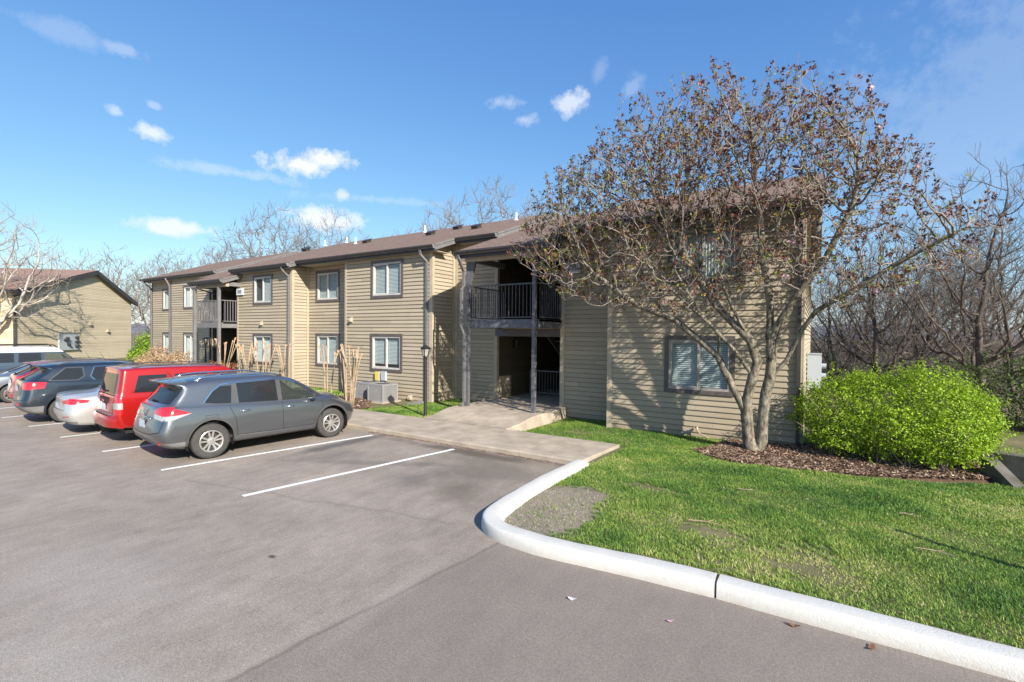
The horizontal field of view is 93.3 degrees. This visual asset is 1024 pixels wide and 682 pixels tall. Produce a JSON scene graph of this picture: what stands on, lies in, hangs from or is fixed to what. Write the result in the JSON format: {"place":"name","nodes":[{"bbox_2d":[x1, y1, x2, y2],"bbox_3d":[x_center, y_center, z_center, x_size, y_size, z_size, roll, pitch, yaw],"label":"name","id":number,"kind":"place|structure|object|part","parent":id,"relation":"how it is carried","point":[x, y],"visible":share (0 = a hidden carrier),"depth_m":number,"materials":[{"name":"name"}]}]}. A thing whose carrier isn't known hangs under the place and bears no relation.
{"place":"outdoors","nodes":[
{"label":"outdoors","id":0,"kind":"place"},
{"bbox_2d":[292,387,349,394],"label":"grass","id":1,"kind":"structure","parent":0,"point":[337,392],"depth_m":20.19,"materials":[{"name":"green plant"}]},
{"bbox_2d":[303,388,458,417],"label":"lawn","id":2,"kind":"structure","parent":0,"point":[399,403],"depth_m":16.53,"materials":[{"name":"plant"}]},
{"bbox_2d":[131,352,149,363],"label":"clipped shrub","id":3,"kind":"object","parent":2,"relation":"on","point":[140,360],"visible":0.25,"depth_m":31.09,"materials":[{"name":"beige plant"}]},
{"bbox_2d":[141,341,168,363],"bbox_3d":[-21.486,0.945,30.434,3.577,1.913,2.996,1,1,32],"label":"clipped shrub","id":4,"kind":"object","parent":2,"relation":"on","point":[151,356],"visible":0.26,"depth_m":29.76,"materials":[{"name":"beige plant"}]},
{"bbox_2d":[158,349,192,363],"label":"clipped shrub","id":5,"kind":"object","parent":2,"relation":"on","point":[171,358],"visible":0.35,"depth_m":27.84,"materials":[{"name":"beige plant"}]},
{"bbox_2d":[202,336,208,362],"bbox_3d":[-16.802,0.846,26.512,0.330,2.240,0.286,1,1,32],"label":"lamp post","id":6,"kind":"object","parent":2,"relation":"on","point":[205,340],"visible":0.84,"depth_m":26.47,"materials":[{"name":"black metal"}]},
{"bbox_2d":[207,360,236,372],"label":"hedge","id":7,"kind":"object","parent":2,"relation":"on","point":[233,366],"visible":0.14,"depth_m":24.15,"materials":[{"name":"red plant"}]},
{"bbox_2d":[214,338,238,372],"bbox_3d":[-13.303,0.965,22.461,1.012,2.298,0.767,1,1,32],"label":"pruned crape myrtle","id":8,"kind":"object","parent":2,"relation":"on","point":[215,339],"visible":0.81,"depth_m":22.51,"materials":[{"name":"beige plant"}]},
{"bbox_2d":[235,341,257,371],"bbox_3d":[-11.750,1.068,21.480,0.943,2.150,1.003,0,1,-20],"label":"pruned crape myrtle","id":9,"kind":"object","parent":2,"relation":"on","point":[241,349],"visible":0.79,"depth_m":21.34,"materials":[{"name":"beige plant"}]},
{"bbox_2d":[251,341,276,371],"bbox_3d":[-10.413,1.079,20.303,0.880,2.187,0.659,1,1,32],"label":"pruned crape myrtle","id":10,"kind":"object","parent":2,"relation":"on","point":[268,346],"visible":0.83,"depth_m":20.25,"materials":[{"name":"beige plant"}]},
{"bbox_2d":[276,344,290,386],"bbox_3d":[-9.044,1.146,19.227,0.776,2.094,0.488,1,1,7],"label":"pruned crape myrtle","id":11,"kind":"object","parent":2,"relation":"on","point":[281,364],"visible":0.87,"depth_m":19.15,"materials":[{"name":"beige plant"}]},
{"bbox_2d":[317,344,337,392],"bbox_3d":[-6.429,1.175,16.925,0.640,2.150,0.437,1,1,32],"label":"pruned crape myrtle","id":12,"kind":"object","parent":2,"relation":"on","point":[335,354],"visible":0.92,"depth_m":16.93,"materials":[{"name":"beige plant"}]},
{"bbox_2d":[338,395,371,409],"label":"mulch","id":13,"kind":"object","parent":2,"relation":"on","point":[361,403],"visible":0.38,"depth_m":16.55,"materials":[{"name":"brown wood"}]},
{"bbox_2d":[337,344,362,406],"bbox_3d":[-5.348,1.179,15.716,1.172,2.203,0.705,1,1,15],"label":"pruned crape myrtle","id":14,"kind":"object","parent":13,"relation":"on","point":[353,375],"visible":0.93,"depth_m":15.61,"materials":[{"name":"beige plant"}]},
{"bbox_2d":[354,381,380,398],"bbox_3d":[-5.283,1.858,17.936,0.900,0.708,0.900,1,1,32],"label":"air conditioner","id":15,"kind":"object","parent":2,"relation":"on","point":[361,389],"visible":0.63,"depth_m":17.70,"materials":[{"name":"metal"}]},
{"bbox_2d":[367,382,400,403],"bbox_3d":[-4.585,1.865,17.187,0.880,0.728,0.900,1,1,32],"label":"air conditioner","id":16,"kind":"object","parent":2,"relation":"on","point":[382,393],"visible":0.99,"depth_m":16.96,"materials":[{"name":"metal"}]},
{"bbox_2d":[406,401,423,404],"bbox_3d":[-3.301,2.138,16.671,0.350,0.060,0.600,1,1,32],"label":"splash block","id":17,"kind":"object","parent":2,"relation":"on","point":[416,402],"depth_m":16.68,"materials":[{"name":"grey concrete"}]},
{"bbox_2d":[420,343,430,415],"bbox_3d":[-2.540,1.166,14.191,0.330,2.210,0.286,1,1,32],"label":"lamp post","id":18,"kind":"object","parent":2,"relation":"on","point":[425,349],"visible":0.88,"depth_m":14.15,"materials":[{"name":"black metal"}]},
{"bbox_2d":[431,398,477,404],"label":"grass","id":19,"kind":"structure","parent":0,"point":[452,401],"depth_m":17.02,"materials":[{"name":"green plant"}]},
{"bbox_2d":[343,409,618,463],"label":"sidewalk","id":20,"kind":"structure","parent":0,"point":[560,449],"depth_m":11.21,"materials":[{"name":"concrete"}]},
{"bbox_2d":[0,399,1015,681],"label":"parking lot","id":21,"kind":"structure","parent":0,"point":[126,563],"depth_m":4.74,"materials":[{"name":"grey asphalt"}]},
{"bbox_2d":[0,364,29,402],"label":"parked car","id":22,"kind":"object","parent":21,"relation":"on","point":[4,377],"visible":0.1,"depth_m":16.37,"materials":[{"name":"grey paint"}]},
{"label":"rear window","id":23,"kind":"part","parent":22,"relation":"part of","materials":[{"name":"grey glass"}]},
{"bbox_2d":[0,344,72,371],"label":"parked car","id":24,"kind":"object","parent":21,"relation":"on","point":[13,356],"visible":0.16,"depth_m":18.76,"materials":[{"name":"white paint"}]},
{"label":"side window","id":25,"kind":"part","parent":24,"relation":"part of","materials":[{"name":"black glass"}]},
{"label":"side window","id":26,"kind":"part","parent":24,"relation":"part of","materials":[{"name":"black glass"}]},
{"bbox_2d":[5,354,104,398],"bbox_3d":[-13.846,1.246,16.165,2.042,1.795,4.203,1,1,38],"label":"parked car","id":27,"kind":"object","parent":21,"relation":"on","point":[13,378],"visible":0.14,"depth_m":14.62,"materials":[{"name":"red paint"}]},
{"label":"rear window","id":28,"kind":"part","parent":27,"relation":"part of","materials":[{"name":"black glass"}]},
{"bbox_2d":[11,354,136,421],"bbox_3d":[-11.892,1.256,14.655,2.045,1.853,4.499,1,1,38],"label":"parked car","id":29,"kind":"object","parent":21,"relation":"on","point":[39,388],"visible":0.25,"depth_m":13.01,"materials":[{"name":"blue paint"}]},
{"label":"rear window","id":30,"kind":"part","parent":29,"relation":"part of","materials":[{"name":"black glass"}]},
{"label":"side window","id":31,"kind":"part","parent":29,"relation":"part of","materials":[{"name":"black glass"}]},
{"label":"side window","id":32,"kind":"part","parent":29,"relation":"part of","materials":[{"name":"black glass"}]},
{"bbox_3d":[-11.564,1.246,13.832,0.228,1.098,1.012,1,1,38],"label":"rear door","id":33,"kind":"part","parent":29,"relation":"part of","materials":[{"name":"grey paint"}]},
{"bbox_2d":[60,432,104,437],"bbox_3d":[-9.069,2.228,12.904,0.110,0.001,4.390,1,1,41],"label":"parking line","id":34,"kind":"object","parent":21,"relation":"on","point":[82,434],"visible":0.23,"depth_m":11.57,"materials":[{"name":"paint"}]},
{"bbox_2d":[53,386,118,431],"bbox_3d":[-9.626,1.534,13.357,1.984,1.376,4.364,1,1,38],"label":"parked car","id":35,"kind":"object","parent":21,"relation":"on","point":[75,407],"visible":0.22,"depth_m":11.46,"materials":[{"name":"silver metal"}]},
{"bbox_2d":[102,444,153,451],"bbox_3d":[-6.986,2.266,11.596,0.110,0.001,4.376,1,1,42],"label":"parking line","id":36,"kind":"object","parent":21,"relation":"on","point":[127,448],"visible":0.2,"depth_m":10.24,"materials":[{"name":"paint"}]},
{"bbox_2d":[93,353,283,433],"bbox_3d":[-7.875,1.254,12.390,2.083,1.995,4.237,1,1,38],"label":"parked car","id":37,"kind":"object","parent":21,"relation":"on","point":[124,391],"visible":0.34,"depth_m":10.71,"materials":[{"name":"red paint"}]},
{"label":"rear window","id":38,"kind":"part","parent":37,"relation":"part of","materials":[{"name":"black glass"}]},
{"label":"side window","id":39,"kind":"part","parent":37,"relation":"part of","materials":[{"name":"black glass"}]},
{"bbox_3d":[-7.589,1.254,11.460,0.139,1.070,0.836,1,1,38],"label":"rear door","id":40,"kind":"part","parent":37,"relation":"part of","materials":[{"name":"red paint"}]},
{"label":"side window","id":41,"kind":"part","parent":37,"relation":"part of","materials":[{"name":"glass"}]},
{"bbox_2d":[133,370,352,458],"bbox_3d":[-5.748,1.435,11.003,2.051,1.710,4.424,1,1,38],"label":"parked car","id":42,"kind":"object","parent":21,"relation":"on","point":[209,416],"visible":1,"depth_m":9.81,"materials":[{"name":"grey paint"}]},
{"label":"rear window","id":43,"kind":"part","parent":42,"relation":"part of","materials":[{"name":"black glass"}]},
{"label":"side window","id":44,"kind":"part","parent":42,"relation":"part of","materials":[{"name":"black glass"}]},
{"bbox_3d":[-5.402,1.378,10.203,0.221,1.089,1.108,1,1,38],"label":"rear door","id":45,"kind":"part","parent":42,"relation":"part of","materials":[{"name":"grey paint"}]},
{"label":"side window","id":46,"kind":"part","parent":42,"relation":"part of","materials":[{"name":"black glass"}]},
{"bbox_3d":[-4.798,1.372,10.980,0.230,1.089,0.974,1,1,38],"label":"front door","id":47,"kind":"part","parent":42,"relation":"part of","materials":[{"name":"grey paint"}]},
{"bbox_2d":[161,435,372,470],"bbox_3d":[-4.849,2.304,10.232,0.110,0.001,4.251,1,1,43],"label":"parking line","id":48,"kind":"object","parent":21,"relation":"on","point":[260,453],"visible":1,"depth_m":9.83,"materials":[{"name":"paint"}]},
{"bbox_2d":[242,449,454,496],"bbox_3d":[-2.672,2.343,8.894,0.110,0.001,4.196,1,1,43],"label":"parking line","id":49,"kind":"object","parent":21,"relation":"on","point":[253,493],"visible":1,"depth_m":8.50,"materials":[{"name":"paint"}]},
{"bbox_2d":[369,431,563,464],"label":"leaf litter","id":50,"kind":"object","parent":21,"relation":"on","point":[465,447],"visible":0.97,"depth_m":10.61,"materials":[{"name":"brown plant"}]},
{"bbox_2d":[481,459,716,597],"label":"kerb","id":51,"kind":"structure","parent":21,"relation":"on","point":[495,527],"depth_m":5.33,"materials":[{"name":"paint"}]},
{"bbox_2d":[716,574,1023,681],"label":"kerb","id":52,"kind":"structure","parent":21,"relation":"on","point":[991,658],"depth_m":3.97,"materials":[{"name":"paint"}]},
{"bbox_2d":[868,643,875,648],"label":"dead leaf","id":53,"kind":"object","parent":21,"relation":"on","point":[871,646],"visible":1,"depth_m":3.89,"materials":[{"name":"brown plant"}]},
{"bbox_2d":[0,0,1023,331],"label":"sky","id":54,"kind":"structure","parent":0,"point":[149,127],"materials":[{"name":"blue"}]},
{"bbox_2d":[115,333,1023,428],"bbox_3d":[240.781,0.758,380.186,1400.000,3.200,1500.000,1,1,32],"label":"ground","id":55,"kind":"structure","parent":0,"point":[140,334],"depth_m":44.33,"materials":[{"name":"brown soil"}]},
{"bbox_2d":[0,311,47,338],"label":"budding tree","id":56,"kind":"object","parent":55,"relation":"on","point":[28,329],"visible":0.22,"depth_m":35.06,"materials":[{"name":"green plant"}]},
{"bbox_2d":[0,199,72,325],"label":"pale barked tree","id":57,"kind":"object","parent":55,"relation":"on","point":[5,317],"visible":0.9,"depth_m":33.63,"materials":[{"name":"white plant"}]},
{"bbox_2d":[0,268,137,359],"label":"apartment building","id":58,"kind":"structure","parent":55,"relation":"on","point":[91,317],"depth_m":39.49,"materials":[{"name":"beige wood"}]},
{"bbox_2d":[58,248,129,295],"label":"bare tree","id":59,"kind":"object","parent":55,"relation":"on","point":[106,273],"visible":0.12,"depth_m":58.24,"materials":[{"name":"brown plant"}]},
{"bbox_2d":[82,242,151,328],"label":"bare tree","id":60,"kind":"object","parent":55,"relation":"on","point":[121,283],"visible":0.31,"depth_m":62.27,"materials":[{"name":"brown plant"}]},
{"bbox_2d":[126,329,149,361],"bbox_3d":[-30.132,0.510,40.285,5.714,2.999,2.434,1,1,32],"label":"background shrub","id":61,"kind":"object","parent":55,"relation":"on","point":[142,347],"visible":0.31,"depth_m":39.88,"materials":[{"name":"green plant"}]},
{"bbox_2d":[131,325,149,347],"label":"woodland","id":62,"kind":"object","parent":55,"relation":"on","point":[137,334],"depth_m":78.48,"materials":[{"name":"plant"}]},
{"bbox_2d":[125,249,178,335],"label":"bare tree","id":63,"kind":"object","parent":55,"relation":"on","point":[137,297],"visible":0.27,"depth_m":53.64,"materials":[{"name":"brown plant"}]},
{"bbox_2d":[124,249,196,321],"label":"bare tree","id":64,"kind":"object","parent":55,"relation":"on","point":[178,253],"visible":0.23,"depth_m":68.70,"materials":[{"name":"brown plant"}]},
{"bbox_2d":[164,245,236,272],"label":"bare tree","id":65,"kind":"object","parent":55,"relation":"on","point":[200,261],"visible":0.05,"depth_m":56.77,"materials":[{"name":"brown plant"}]},
{"bbox_2d":[205,230,271,264],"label":"bare tree","id":66,"kind":"object","parent":55,"relation":"on","point":[223,259],"visible":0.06,"depth_m":49.12,"materials":[{"name":"brown plant"}]},
{"bbox_2d":[198,199,324,266],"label":"bare tree","id":67,"kind":"object","parent":55,"relation":"on","point":[260,243],"visible":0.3,"depth_m":46.63,"materials":[{"name":"brown plant"}]},
{"bbox_2d":[279,224,333,252],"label":"bare tree","id":68,"kind":"object","parent":55,"relation":"on","point":[301,241],"visible":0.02,"depth_m":51.28,"materials":[{"name":"brown plant"}]},
{"bbox_2d":[277,206,370,253],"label":"bare tree","id":69,"kind":"object","parent":55,"relation":"on","point":[329,243],"visible":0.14,"depth_m":48.97,"materials":[{"name":"brown plant"}]},
{"bbox_2d":[393,194,466,235],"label":"bare tree","id":70,"kind":"object","parent":55,"relation":"on","point":[434,219],"visible":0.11,"depth_m":41.18,"materials":[{"name":"brown plant"}]},
{"bbox_2d":[140,173,824,445],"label":"apartment building","id":71,"kind":"structure","parent":55,"relation":"on","point":[480,312],"depth_m":16.97,"materials":[{"name":"beige wood"}]},
{"bbox_2d":[162,332,168,353],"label":"window","id":72,"kind":"structure","parent":71,"relation":"in","point":[165,336],"depth_m":30.11,"materials":[{"name":"clear glass"}]},
{"bbox_2d":[162,289,168,310],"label":"window","id":73,"kind":"structure","parent":71,"relation":"in","point":[164,291],"depth_m":30.07,"materials":[{"name":"white glass"}]},
{"bbox_2d":[183,332,192,362],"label":"window","id":74,"kind":"structure","parent":71,"relation":"in","point":[187,336],"depth_m":28.10,"materials":[{"name":"clear glass"}]},
{"bbox_2d":[183,285,195,308],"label":"window","id":75,"kind":"structure","parent":71,"relation":"in","point":[187,291],"depth_m":28.06,"materials":[{"name":"white glass"}]},
{"bbox_2d":[252,333,272,364],"bbox_3d":[-11.240,0.347,21.907,1.560,1.370,0.165,1,1,32],"label":"window","id":76,"kind":"structure","parent":71,"relation":"in","point":[259,337],"depth_m":21.93,"materials":[{"name":"white glass"}]},
{"bbox_2d":[252,273,272,304],"bbox_3d":[-11.137,-2.319,21.995,1.560,1.360,0.465,1,1,32],"label":"window","id":77,"kind":"structure","parent":71,"relation":"in","point":[262,284],"depth_m":21.87,"materials":[{"name":"white glass"}]},
{"bbox_2d":[315,333,339,366],"bbox_3d":[-7.780,0.373,20.839,1.570,1.410,0.465,1,1,32],"label":"window","id":78,"kind":"structure","parent":71,"relation":"in","point":[331,340],"depth_m":20.74,"materials":[{"name":"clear glass"}]},
{"bbox_2d":[315,269,339,301],"bbox_3d":[-7.756,-2.342,20.800,1.570,1.340,0.465,1,1,32],"label":"window","id":79,"kind":"structure","parent":71,"relation":"in","point":[327,281],"depth_m":20.70,"materials":[{"name":"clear glass"}]},
{"bbox_2d":[375,371,380,380],"bbox_3d":[-5.054,1.486,18.193,0.212,0.687,0.135,1,1,32],"label":"electrical box","id":80,"kind":"object","parent":71,"relation":"attached to","point":[377,375],"visible":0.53,"depth_m":18.16,"materials":[{"name":"yellow"}]},
{"bbox_2d":[381,371,386,381],"bbox_3d":[-4.784,1.471,18.022,0.232,0.687,0.135,1,1,32],"label":"electrical box","id":81,"kind":"object","parent":71,"relation":"attached to","point":[383,376],"visible":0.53,"depth_m":17.99,"materials":[{"name":"white metal"}]},
{"bbox_2d":[370,333,402,372],"bbox_3d":[-4.592,0.434,18.229,1.690,1.420,0.465,1,1,32],"label":"window","id":82,"kind":"structure","parent":71,"relation":"in","point":[386,350],"depth_m":18.20,"materials":[{"name":"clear glass"}]},
{"bbox_2d":[371,258,403,298],"bbox_3d":[-4.551,-2.315,18.178,1.690,1.420,0.465,1,1,32],"label":"window","id":83,"kind":"structure","parent":71,"relation":"in","point":[387,278],"depth_m":18.11,"materials":[{"name":"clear glass"}]},
{"bbox_2d":[664,335,734,396],"bbox_3d":[4.725,0.590,12.150,1.660,1.450,0.465,1,1,32],"label":"window","id":84,"kind":"structure","parent":71,"relation":"in","point":[689,368],"depth_m":12.11,"materials":[{"name":"clear glass"}]},
{"bbox_2d":[668,220,741,283],"bbox_3d":[4.737,-2.152,11.940,1.700,1.440,0.165,1,1,32],"label":"window","id":85,"kind":"structure","parent":71,"relation":"in","point":[706,245],"depth_m":11.90,"materials":[{"name":"clear glass"}]},
{"bbox_2d":[807,353,825,387],"bbox_3d":[9.169,0.869,14.549,0.490,1.000,1.220,1,1,32],"label":"utility cabinet","id":86,"kind":"object","parent":71,"relation":"attached to","point":[815,365],"visible":0.91,"depth_m":14.09,"materials":[{"name":"white metal"}]},
{"bbox_2d":[429,175,544,229],"bbox_3d":[-1.225,-5.281,40.063,12.193,17.180,12.578,1,1,35],"label":"bare tree","id":87,"kind":"object","parent":55,"relation":"on","point":[499,204],"visible":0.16,"depth_m":38.84,"materials":[{"name":"brown plant"}]},
{"bbox_2d":[423,387,567,430],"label":"entry slab","id":88,"kind":"structure","parent":55,"relation":"on","point":[512,413],"depth_m":14.03,"materials":[{"name":"concrete"}]},
{"bbox_2d":[810,250,898,380],"bbox_3d":[17.160,-0.683,25.958,5.564,8.641,5.701,0,1,-19],"label":"bare tree","id":89,"kind":"object","parent":55,"relation":"on","point":[831,343],"visible":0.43,"depth_m":25.50,"materials":[{"name":"brown plant"}]},
{"bbox_2d":[811,243,937,386],"bbox_3d":[26.219,-1.790,36.100,9.637,11.342,9.222,0,1,-32],"label":"bare tree","id":90,"kind":"object","parent":55,"relation":"on","point":[864,344],"visible":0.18,"depth_m":35.95,"materials":[{"name":"brown plant"}]},
{"bbox_2d":[859,272,941,358],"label":"bare tree","id":91,"kind":"object","parent":55,"relation":"on","point":[900,324],"visible":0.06,"depth_m":43.96,"materials":[{"name":"brown plant"}]},
{"bbox_2d":[811,210,1000,391],"bbox_3d":[16.893,-1.539,22.267,8.276,10.179,8.649,0,1,-4],"label":"bare tree","id":92,"kind":"object","parent":55,"relation":"on","point":[876,342],"visible":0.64,"depth_m":21.77,"materials":[{"name":"brown plant"}]},
{"bbox_2d":[810,328,1023,396],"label":"woodland","id":93,"kind":"object","parent":55,"relation":"on","point":[881,359],"visible":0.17,"depth_m":30.91,"materials":[{"name":"brown plant"}]},
{"bbox_2d":[823,351,1022,394],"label":"undergrowth","id":94,"kind":"object","parent":55,"relation":"on","point":[925,363],"visible":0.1,"depth_m":26.95,"materials":[{"name":"plant"}]},
{"bbox_2d":[853,222,1021,384],"bbox_3d":[20.480,-1.131,23.817,6.183,9.601,6.334,1,1,12],"label":"bare tree","id":95,"kind":"object","parent":55,"relation":"on","point":[915,348],"visible":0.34,"depth_m":23.60,"materials":[{"name":"brown plant"}]},
{"bbox_2d":[855,141,1023,393],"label":"bare tree","id":96,"kind":"object","parent":55,"relation":"on","point":[978,348],"visible":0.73,"depth_m":19.39,"materials":[{"name":"brown plant"}]},
{"bbox_2d":[893,246,1022,377],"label":"bare tree","id":97,"kind":"object","parent":55,"relation":"on","point":[964,349],"visible":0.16,"depth_m":31.41,"materials":[{"name":"brown plant"}]},
{"bbox_2d":[898,213,1023,393],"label":"bare tree","id":98,"kind":"object","parent":55,"relation":"on","point":[991,334],"visible":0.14,"depth_m":33.61,"materials":[{"name":"brown plant"}]},
{"bbox_2d":[924,347,1023,433],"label":"background shrub","id":99,"kind":"object","parent":55,"relation":"on","point":[1017,420],"visible":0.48,"depth_m":13.31,"materials":[{"name":"green plant"}]},
{"bbox_2d":[925,207,1023,396],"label":"bare tree","id":100,"kind":"object","parent":55,"relation":"on","point":[1012,389],"visible":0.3,"depth_m":22.30,"materials":[{"name":"brown plant"}]},
{"bbox_2d":[980,451,1023,487],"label":"retaining wall","id":101,"kind":"structure","parent":55,"relation":"on","point":[1008,470],"depth_m":8.42,"materials":[{"name":"concrete"}]},
{"bbox_2d":[131,323,1023,342],"bbox_3d":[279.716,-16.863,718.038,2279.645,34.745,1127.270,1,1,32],"label":"hills","id":102,"kind":"structure","parent":0,"point":[143,325],"depth_m":795.12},
{"bbox_2d":[524,417,650,446],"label":"lawn","id":103,"kind":"structure","parent":0,"point":[581,431],"depth_m":12.63,"materials":[{"name":"plant"}]},
{"bbox_2d":[504,392,1023,648],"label":"lawn","id":104,"kind":"structure","parent":0,"point":[1016,442],"depth_m":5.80,"materials":[{"name":"plant"}]},
{"bbox_2d":[505,490,593,533],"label":"gravel","id":105,"kind":"structure","parent":104,"relation":"on","point":[551,512],"depth_m":6.57,"materials":[{"name":"grey gravel"}]},
{"bbox_2d":[689,519,724,525],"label":"fallen twig","id":106,"kind":"object","parent":104,"relation":"on","point":[705,521],"visible":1,"depth_m":6.06,"materials":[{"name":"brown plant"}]},
{"bbox_2d":[565,435,1023,616],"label":"leaf litter","id":107,"kind":"object","parent":104,"relation":"on","point":[808,499],"visible":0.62,"depth_m":7.00,"materials":[{"name":"brown plant"}]},
{"bbox_2d":[692,438,992,482],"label":"mulch","id":108,"kind":"object","parent":104,"relation":"on","point":[792,456],"visible":0.67,"depth_m":9.25,"materials":[{"name":"brown wood"}]},
{"bbox_2d":[506,53,1019,450],"bbox_3d":[4.170,-1.743,10.493,9.374,8.506,3.575,1,1,32],"label":"magnolia tree","id":109,"kind":"object","parent":108,"relation":"on","point":[753,441],"visible":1,"depth_m":9.75,"materials":[{"name":"brown plant"}]},
{"bbox_2d":[783,355,1023,472],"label":"green bush","id":110,"kind":"object","parent":104,"relation":"on","point":[930,447],"visible":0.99,"depth_m":9.18,"materials":[{"name":"green plant"}]},
{"bbox_2d":[916,547,957,557],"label":"fallen twig","id":111,"kind":"object","parent":104,"relation":"on","point":[934,550],"visible":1,"depth_m":5.26,"materials":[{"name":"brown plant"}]}
]}

